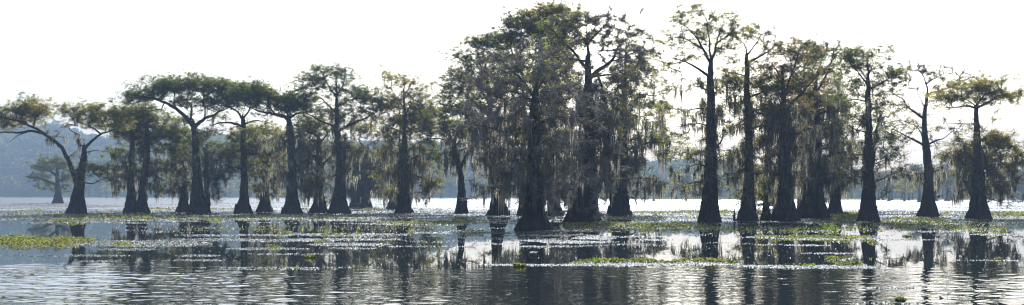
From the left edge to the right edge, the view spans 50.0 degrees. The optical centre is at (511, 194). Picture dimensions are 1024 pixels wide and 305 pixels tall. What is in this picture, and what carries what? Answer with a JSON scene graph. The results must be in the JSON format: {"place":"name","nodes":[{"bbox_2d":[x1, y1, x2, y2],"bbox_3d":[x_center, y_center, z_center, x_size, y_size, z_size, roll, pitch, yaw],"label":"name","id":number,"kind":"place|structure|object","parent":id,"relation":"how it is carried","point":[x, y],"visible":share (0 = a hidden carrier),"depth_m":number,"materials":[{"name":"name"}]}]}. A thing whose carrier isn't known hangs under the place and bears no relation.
{"place":"outdoors","nodes":[
{"label":"outdoors","id":0,"kind":"place"},
{"bbox_2d":[0,136,1020,198],"bbox_3d":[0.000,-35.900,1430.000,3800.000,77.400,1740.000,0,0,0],"label":"hills","id":1,"kind":"structure","parent":0,"point":[5,192],"depth_m":868.98,"materials":[{"name":"plant"}]},
{"bbox_2d":[0,121,1023,192],"bbox_3d":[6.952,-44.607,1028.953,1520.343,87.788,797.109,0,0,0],"label":"forest","id":2,"kind":"object","parent":1,"relation":"on","point":[99,143],"visible":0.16,"depth_m":992.02,"materials":[{"name":"green plant"}]},
{"bbox_2d":[0,198,1023,304],"bbox_3d":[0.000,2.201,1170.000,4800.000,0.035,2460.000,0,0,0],"label":"water","id":3,"kind":"structure","parent":0,"point":[457,276],"depth_m":35.17,"materials":[{"name":"grey liquid"}]},
{"bbox_2d":[28,182,37,196],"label":"shore cypress","id":4,"kind":"object","parent":3,"relation":"on","point":[33,188],"visible":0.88,"depth_m":829.42,"materials":[{"name":"grey plant"}]},
{"bbox_2d":[23,154,75,202],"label":"cypress","id":5,"kind":"object","parent":3,"relation":"on","point":[58,162],"visible":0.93,"depth_m":282.17,"materials":[{"name":"green plant"}]},
{"bbox_2d":[0,234,133,246],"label":"water plants","id":6,"kind":"object","parent":3,"relation":"on","point":[29,239],"visible":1,"depth_m":50.81,"materials":[{"name":"green plant"}]},
{"bbox_2d":[0,90,141,213],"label":"cypress","id":7,"kind":"object","parent":3,"relation":"on","point":[77,202],"visible":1,"depth_m":126.49,"materials":[{"name":"green plant"}]},
{"bbox_2d":[85,185,94,197],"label":"shore cypress","id":8,"kind":"object","parent":3,"relation":"on","point":[89,189],"visible":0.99,"depth_m":777.18,"materials":[{"name":"grey plant"}]},
{"bbox_2d":[94,180,103,197],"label":"shore cypress","id":9,"kind":"object","parent":3,"relation":"on","point":[99,185],"visible":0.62,"depth_m":777.10,"materials":[{"name":"grey plant"}]},
{"bbox_2d":[98,181,112,197],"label":"shore cypress","id":10,"kind":"object","parent":3,"relation":"on","point":[106,190],"visible":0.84,"depth_m":731.77,"materials":[{"name":"grey plant"}]},
{"bbox_2d":[13,209,225,221],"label":"water plants","id":11,"kind":"object","parent":3,"relation":"on","point":[137,216],"visible":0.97,"depth_m":103.70,"materials":[{"name":"green plant"}]},
{"bbox_2d":[96,101,187,212],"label":"cypress","id":12,"kind":"object","parent":3,"relation":"on","point":[146,136],"visible":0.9,"depth_m":134.83,"materials":[{"name":"green plant"}]},
{"bbox_2d":[70,238,260,250],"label":"floating leaves","id":13,"kind":"object","parent":3,"relation":"on","point":[149,243],"visible":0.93,"depth_m":49.35,"materials":[{"name":"green plant"}]},
{"bbox_2d":[107,67,250,213],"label":"cypress","id":14,"kind":"object","parent":3,"relation":"on","point":[200,198],"visible":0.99,"depth_m":129.09,"materials":[{"name":"green plant"}]},
{"bbox_2d":[149,111,211,211],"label":"cypress","id":15,"kind":"object","parent":3,"relation":"on","point":[184,189],"visible":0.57,"depth_m":137.83,"materials":[{"name":"green plant"}]},
{"bbox_2d":[13,247,350,269],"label":"floating leaves","id":16,"kind":"object","parent":3,"relation":"on","point":[282,268],"visible":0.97,"depth_m":37.15,"materials":[{"name":"green plant"}]},
{"bbox_2d":[211,178,225,195],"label":"shore cypress","id":17,"kind":"object","parent":3,"relation":"on","point":[222,190],"visible":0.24,"depth_m":622.48,"materials":[{"name":"grey plant"}]},
{"bbox_2d":[225,181,236,197],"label":"shore cypress","id":18,"kind":"object","parent":3,"relation":"on","point":[230,190],"visible":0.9,"depth_m":731.76,"materials":[{"name":"grey plant"}]},
{"bbox_2d":[18,213,453,230],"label":"water plants","id":19,"kind":"object","parent":3,"relation":"on","point":[196,216],"visible":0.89,"depth_m":101.39,"materials":[{"name":"green plant"}]},
{"bbox_2d":[206,76,275,212],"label":"cypress","id":20,"kind":"object","parent":3,"relation":"on","point":[242,205],"visible":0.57,"depth_m":132.03,"materials":[{"name":"green plant"}]},
{"bbox_2d":[224,117,287,211],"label":"cypress","id":21,"kind":"object","parent":3,"relation":"on","point":[264,204],"visible":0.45,"depth_m":140.91,"materials":[{"name":"green plant"}]},
{"bbox_2d":[250,177,261,197],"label":"shore cypress","id":22,"kind":"object","parent":3,"relation":"on","point":[256,181],"visible":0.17,"depth_m":691.02,"materials":[{"name":"grey plant"}]},
{"bbox_2d":[225,73,328,213],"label":"cypress","id":23,"kind":"object","parent":3,"relation":"on","point":[273,98],"visible":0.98,"depth_m":129.10,"materials":[{"name":"green plant"}]},
{"bbox_2d":[149,207,447,214],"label":"water plants","id":24,"kind":"object","parent":3,"relation":"on","point":[157,208],"visible":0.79,"depth_m":165.34,"materials":[{"name":"green plant"}]},
{"bbox_2d":[304,254,315,257],"bbox_3d":[-7.065,2.141,38.410,0.427,0.171,0.644,0,0,0],"label":"water hyacinth","id":25,"kind":"object","parent":3,"relation":"on","point":[309,256],"visible":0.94,"depth_m":38.35,"materials":[{"name":"green plant"}]},
{"bbox_2d":[277,111,354,212],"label":"cypress","id":26,"kind":"object","parent":3,"relation":"on","point":[318,190],"visible":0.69,"depth_m":131.84,"materials":[{"name":"green plant"}]},
{"bbox_2d":[280,55,402,213],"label":"cypress","id":27,"kind":"object","parent":3,"relation":"on","point":[342,146],"visible":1,"depth_m":129.17,"materials":[{"name":"green plant"}]},
{"bbox_2d":[184,231,506,248],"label":"floating leaves","id":28,"kind":"object","parent":3,"relation":"on","point":[332,239],"visible":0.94,"depth_m":53.77,"materials":[{"name":"green plant"}]},
{"bbox_2d":[331,118,395,207],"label":"cypress","id":29,"kind":"object","parent":3,"relation":"on","point":[360,195],"visible":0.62,"depth_m":182.08,"materials":[{"name":"green plant"}]},
{"bbox_2d":[249,215,490,248],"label":"water plants","id":30,"kind":"object","parent":3,"relation":"on","point":[426,221],"visible":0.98,"depth_m":84.62,"materials":[{"name":"green plant"}]},
{"bbox_2d":[376,162,410,208],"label":"cypress","id":31,"kind":"object","parent":3,"relation":"on","point":[391,204],"visible":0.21,"depth_m":167.66,"materials":[{"name":"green plant"}]},
{"bbox_2d":[361,61,447,212],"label":"cypress","id":32,"kind":"object","parent":3,"relation":"on","point":[404,173],"visible":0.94,"depth_m":131.90,"materials":[{"name":"green plant"}]},
{"bbox_2d":[433,171,453,198],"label":"shore cypress","id":33,"kind":"object","parent":3,"relation":"on","point":[445,185],"visible":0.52,"depth_m":654.88,"materials":[{"name":"grey plant"}]},
{"bbox_2d":[409,106,483,213],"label":"cypress","id":34,"kind":"object","parent":3,"relation":"on","point":[454,154],"visible":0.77,"depth_m":126.58,"materials":[{"name":"green plant"}]},
{"bbox_2d":[445,182,455,197],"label":"shore cypress","id":35,"kind":"object","parent":3,"relation":"on","point":[451,187],"visible":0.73,"depth_m":691.44,"materials":[{"name":"grey plant"}]},
{"bbox_2d":[453,228,484,233],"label":"water plants","id":36,"kind":"object","parent":3,"relation":"on","point":[470,231],"visible":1,"depth_m":62.91,"materials":[{"name":"green plant"}]},
{"bbox_2d":[464,175,482,195],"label":"shore cypress","id":37,"kind":"object","parent":3,"relation":"on","point":[472,178],"visible":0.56,"depth_m":654.79,"materials":[{"name":"grey plant"}]},
{"bbox_2d":[424,25,525,214],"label":"cypress","id":38,"kind":"object","parent":3,"relation":"on","point":[495,208],"visible":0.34,"depth_m":119.12,"materials":[{"name":"green plant"}]},
{"bbox_2d":[1,217,1007,270],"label":"floating leaves","id":39,"kind":"object","parent":3,"relation":"on","point":[518,241],"visible":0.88,"depth_m":42.49,"materials":[{"name":"green plant"}]},
{"bbox_2d":[119,223,891,248],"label":"floating leaves","id":40,"kind":"object","parent":3,"relation":"on","point":[489,236],"visible":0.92,"depth_m":57.57,"materials":[{"name":"green plant"}]},
{"bbox_2d":[0,196,1020,199],"bbox_3d":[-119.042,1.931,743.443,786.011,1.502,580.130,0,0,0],"label":"marsh plants","id":41,"kind":"object","parent":3,"relation":"on","point":[511,198],"visible":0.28,"depth_m":639.27,"materials":[{"name":"green plant"}]},
{"bbox_2d":[0,201,1023,223],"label":"floating leaves","id":42,"kind":"object","parent":3,"relation":"on","point":[155,210],"visible":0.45,"depth_m":120.86,"materials":[{"name":"green plant"}]},
{"bbox_2d":[4,208,1023,266],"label":"floating leaves","id":43,"kind":"object","parent":3,"relation":"on","point":[560,225],"visible":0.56,"depth_m":73.61,"materials":[{"name":"green plant"}]},
{"bbox_2d":[482,2,552,215],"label":"cypress","id":44,"kind":"object","parent":3,"relation":"on","point":[507,35],"visible":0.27,"depth_m":114.82,"materials":[{"name":"green plant"}]},
{"bbox_2d":[513,263,526,266],"bbox_3d":[0.239,2.153,33.657,0.443,0.147,0.524,0,0,0],"label":"water hyacinth","id":45,"kind":"object","parent":3,"relation":"on","point":[519,264],"visible":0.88,"depth_m":33.54,"materials":[{"name":"green plant"}]},
{"bbox_2d":[425,30,615,229],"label":"cypress","id":46,"kind":"object","parent":3,"relation":"on","point":[536,127],"visible":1,"depth_m":68.68,"materials":[{"name":"green plant"}]},
{"bbox_2d":[510,0,596,215],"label":"cypress","id":47,"kind":"object","parent":3,"relation":"on","point":[550,8],"visible":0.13,"depth_m":112.57,"materials":[{"name":"green plant"}]},
{"bbox_2d":[501,230,673,252],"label":"floating leaves","id":48,"kind":"object","parent":3,"relation":"on","point":[571,241],"visible":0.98,"depth_m":55.15,"materials":[{"name":"green plant"}]},
{"bbox_2d":[525,0,665,222],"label":"cypress","id":49,"kind":"object","parent":3,"relation":"on","point":[584,207],"visible":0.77,"depth_m":87.14,"materials":[{"name":"green plant"}]},
{"bbox_2d":[478,262,792,266],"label":"floating leaves","id":50,"kind":"object","parent":3,"relation":"on","point":[643,264],"visible":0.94,"depth_m":34.45,"materials":[{"name":"green plant"}]},
{"bbox_2d":[562,220,716,232],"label":"water plants","id":51,"kind":"object","parent":3,"relation":"on","point":[636,224],"visible":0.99,"depth_m":77.15,"materials":[{"name":"green plant"}]},
{"bbox_2d":[597,28,689,215],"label":"cypress","id":52,"kind":"object","parent":3,"relation":"on","point":[637,165],"visible":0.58,"depth_m":114.63,"materials":[{"name":"green plant"}]},
{"bbox_2d":[569,257,740,263],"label":"water plants","id":53,"kind":"object","parent":3,"relation":"on","point":[640,259],"visible":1,"depth_m":35.76,"materials":[{"name":"green plant"}]},
{"bbox_2d":[667,170,686,198],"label":"shore cypress","id":54,"kind":"object","parent":3,"relation":"on","point":[672,186],"visible":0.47,"depth_m":517.76,"materials":[{"name":"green plant"}]},
{"bbox_2d":[680,174,691,193],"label":"shore cypress","id":55,"kind":"object","parent":3,"relation":"on","point":[688,178],"visible":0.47,"depth_m":517.11,"materials":[{"name":"plant"}]},
{"bbox_2d":[635,208,737,215],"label":"water plants","id":56,"kind":"object","parent":3,"relation":"on","point":[724,212],"visible":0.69,"depth_m":129.80,"materials":[{"name":"green plant"}]},
{"bbox_2d":[639,0,758,221],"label":"cypress","id":57,"kind":"object","parent":3,"relation":"on","point":[708,183],"visible":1,"depth_m":89.79,"materials":[{"name":"green plant"}]},
{"bbox_2d":[717,167,740,197],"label":"shore cypress","id":58,"kind":"object","parent":3,"relation":"on","point":[729,181],"visible":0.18,"depth_m":518.22,"materials":[{"name":"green plant"}]},
{"bbox_2d":[701,12,803,221],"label":"cypress","id":59,"kind":"object","parent":3,"relation":"on","point":[746,167],"visible":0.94,"depth_m":91.13,"materials":[{"name":"green plant"}]},
{"bbox_2d":[731,160,802,219],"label":"cypress","id":60,"kind":"object","parent":3,"relation":"on","point":[765,209],"visible":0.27,"depth_m":96.96,"materials":[{"name":"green plant"}]},
{"bbox_2d":[554,214,1016,231],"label":"water plants","id":61,"kind":"object","parent":3,"relation":"on","point":[731,227],"visible":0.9,"depth_m":74.59,"materials":[{"name":"green plant"}]},
{"bbox_2d":[744,30,848,220],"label":"cypress","id":62,"kind":"object","parent":3,"relation":"on","point":[785,173],"visible":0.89,"depth_m":92.10,"materials":[{"name":"green plant"}]},
{"bbox_2d":[776,29,842,213],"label":"cypress","id":63,"kind":"object","parent":3,"relation":"on","point":[803,194],"visible":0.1,"depth_m":117.09,"materials":[{"name":"green plant"}]},
{"bbox_2d":[747,236,879,268],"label":"floating leaves","id":64,"kind":"object","parent":3,"relation":"on","point":[832,266],"visible":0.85,"depth_m":33.63,"materials":[{"name":"green plant"}]},
{"bbox_2d":[754,234,877,243],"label":"water plants","id":65,"kind":"object","parent":3,"relation":"on","point":[793,236],"visible":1,"depth_m":55.62,"materials":[{"name":"green plant"}]},
{"bbox_2d":[784,211,857,230],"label":"water plants","id":66,"kind":"object","parent":3,"relation":"on","point":[846,215],"visible":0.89,"depth_m":96.80,"materials":[{"name":"green plant"}]},
{"bbox_2d":[785,255,863,265],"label":"water plants","id":67,"kind":"object","parent":3,"relation":"on","point":[853,262],"visible":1,"depth_m":34.75,"materials":[{"name":"green plant"}]},
{"bbox_2d":[787,38,862,218],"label":"cypress","id":68,"kind":"object","parent":3,"relation":"on","point":[814,204],"visible":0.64,"depth_m":101.37,"materials":[{"name":"green plant"}]},
{"bbox_2d":[814,69,864,215],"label":"cypress","id":69,"kind":"object","parent":3,"relation":"on","point":[834,201],"visible":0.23,"depth_m":114.81,"materials":[{"name":"green plant"}]},
{"bbox_2d":[848,170,861,197],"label":"shore cypress","id":70,"kind":"object","parent":3,"relation":"on","point":[858,186],"visible":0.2,"depth_m":518.29,"materials":[{"name":"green plant"}]},
{"bbox_2d":[821,39,939,220],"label":"cypress","id":71,"kind":"object","parent":3,"relation":"on","point":[868,209],"visible":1,"depth_m":91.16,"materials":[{"name":"green plant"}]},
{"bbox_2d":[874,172,888,199],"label":"shore cypress","id":72,"kind":"object","parent":3,"relation":"on","point":[883,174],"visible":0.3,"depth_m":440.88,"materials":[{"name":"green plant"}]},
{"bbox_2d":[878,175,896,200],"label":"shore cypress","id":73,"kind":"object","parent":3,"relation":"on","point":[891,187],"visible":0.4,"depth_m":388.32,"materials":[{"name":"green plant"}]},
{"bbox_2d":[881,170,900,199],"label":"shore cypress","id":74,"kind":"object","parent":3,"relation":"on","point":[894,181],"visible":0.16,"depth_m":454.46,"materials":[{"name":"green plant"}]},
{"bbox_2d":[894,297,906,301],"bbox_3d":[7.979,2.157,22.552,0.219,0.133,0.297,0,0,35],"label":"water hyacinth","id":75,"kind":"object","parent":3,"relation":"on","point":[900,299],"visible":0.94,"depth_m":22.51,"materials":[{"name":"green plant"}]},
{"bbox_2d":[893,179,913,200],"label":"shore cypress","id":76,"kind":"object","parent":3,"relation":"on","point":[900,190],"visible":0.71,"depth_m":365.88,"materials":[{"name":"green plant"}]},
{"bbox_2d":[894,168,912,198],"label":"shore cypress","id":77,"kind":"object","parent":3,"relation":"on","point":[901,180],"visible":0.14,"depth_m":489.27,"materials":[{"name":"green plant"}]},
{"bbox_2d":[898,179,917,199],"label":"shore cypress","id":78,"kind":"object","parent":3,"relation":"on","point":[907,191],"visible":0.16,"depth_m":430.22,"materials":[{"name":"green plant"}]},
{"bbox_2d":[910,182,920,199],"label":"shore cypress","id":79,"kind":"object","parent":3,"relation":"on","point":[912,193],"visible":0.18,"depth_m":480.19,"materials":[{"name":"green plant"}]},
{"bbox_2d":[914,163,923,197],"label":"shore cypress","id":80,"kind":"object","parent":3,"relation":"on","point":[922,178],"visible":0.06,"depth_m":502.73,"materials":[{"name":"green plant"}]},
{"bbox_2d":[899,163,942,201],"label":"shore cypress","id":81,"kind":"object","parent":3,"relation":"on","point":[920,171],"visible":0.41,"depth_m":336.29,"materials":[{"name":"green plant"}]},
{"bbox_2d":[883,211,963,227],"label":"water plants","id":82,"kind":"object","parent":3,"relation":"on","point":[924,219],"visible":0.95,"depth_m":92.04,"materials":[{"name":"green plant"}]},
{"bbox_2d":[872,55,982,216],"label":"cypress","id":83,"kind":"object","parent":3,"relation":"on","point":[928,207],"visible":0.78,"depth_m":108.83,"materials":[{"name":"green plant"}]},
{"bbox_2d":[852,230,1021,303],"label":"floating leaves","id":84,"kind":"object","parent":3,"relation":"on","point":[934,239],"visible":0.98,"depth_m":36.98,"materials":[{"name":"green plant"}]},
{"bbox_2d":[934,167,947,200],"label":"shore cypress","id":85,"kind":"object","parent":3,"relation":"on","point":[935,183],"visible":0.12,"depth_m":388.65,"materials":[{"name":"grey plant"}]},
{"bbox_2d":[935,166,954,199],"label":"shore cypress","id":86,"kind":"object","parent":3,"relation":"on","point":[948,185],"visible":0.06,"depth_m":447.96,"materials":[{"name":"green plant"}]},
{"bbox_2d":[934,152,961,200],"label":"shore cypress","id":87,"kind":"object","parent":3,"relation":"on","point":[947,195],"visible":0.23,"depth_m":401.39,"materials":[{"name":"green plant"}]},
{"bbox_2d":[918,70,1023,218],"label":"cypress","id":88,"kind":"object","parent":3,"relation":"on","point":[975,162],"visible":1,"depth_m":99.85,"materials":[{"name":"green plant"}]},
{"bbox_2d":[945,226,1007,233],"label":"water plants","id":89,"kind":"object","parent":3,"relation":"on","point":[968,227],"visible":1,"depth_m":69.51,"materials":[{"name":"green plant"}]},
{"bbox_2d":[991,210,1023,216],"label":"water plants","id":90,"kind":"object","parent":3,"relation":"on","point":[1014,213],"visible":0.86,"depth_m":113.64,"materials":[{"name":"green plant"}]},
{"bbox_2d":[1003,169,1023,199],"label":"shore cypress","id":91,"kind":"object","parent":3,"relation":"on","point":[1014,182],"visible":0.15,"depth_m":428.37,"materials":[{"name":"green plant"}]},
{"bbox_2d":[1015,170,1023,199],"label":"shore cypress","id":92,"kind":"object","parent":3,"relation":"on","point":[1020,185],"visible":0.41,"depth_m":443.32,"materials":[{"name":"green plant"}]},
{"bbox_2d":[0,0,1023,171],"label":"sky","id":93,"kind":"structure","parent":0,"point":[61,50],"materials":[{"name":"white"}]},
{"bbox_2d":[998,302,1023,304],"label":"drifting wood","id":94,"kind":"object","parent":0,"point":[1011,303],"visible":1,"depth_m":22.02,"materials":[{"name":"wood"}]}
]}

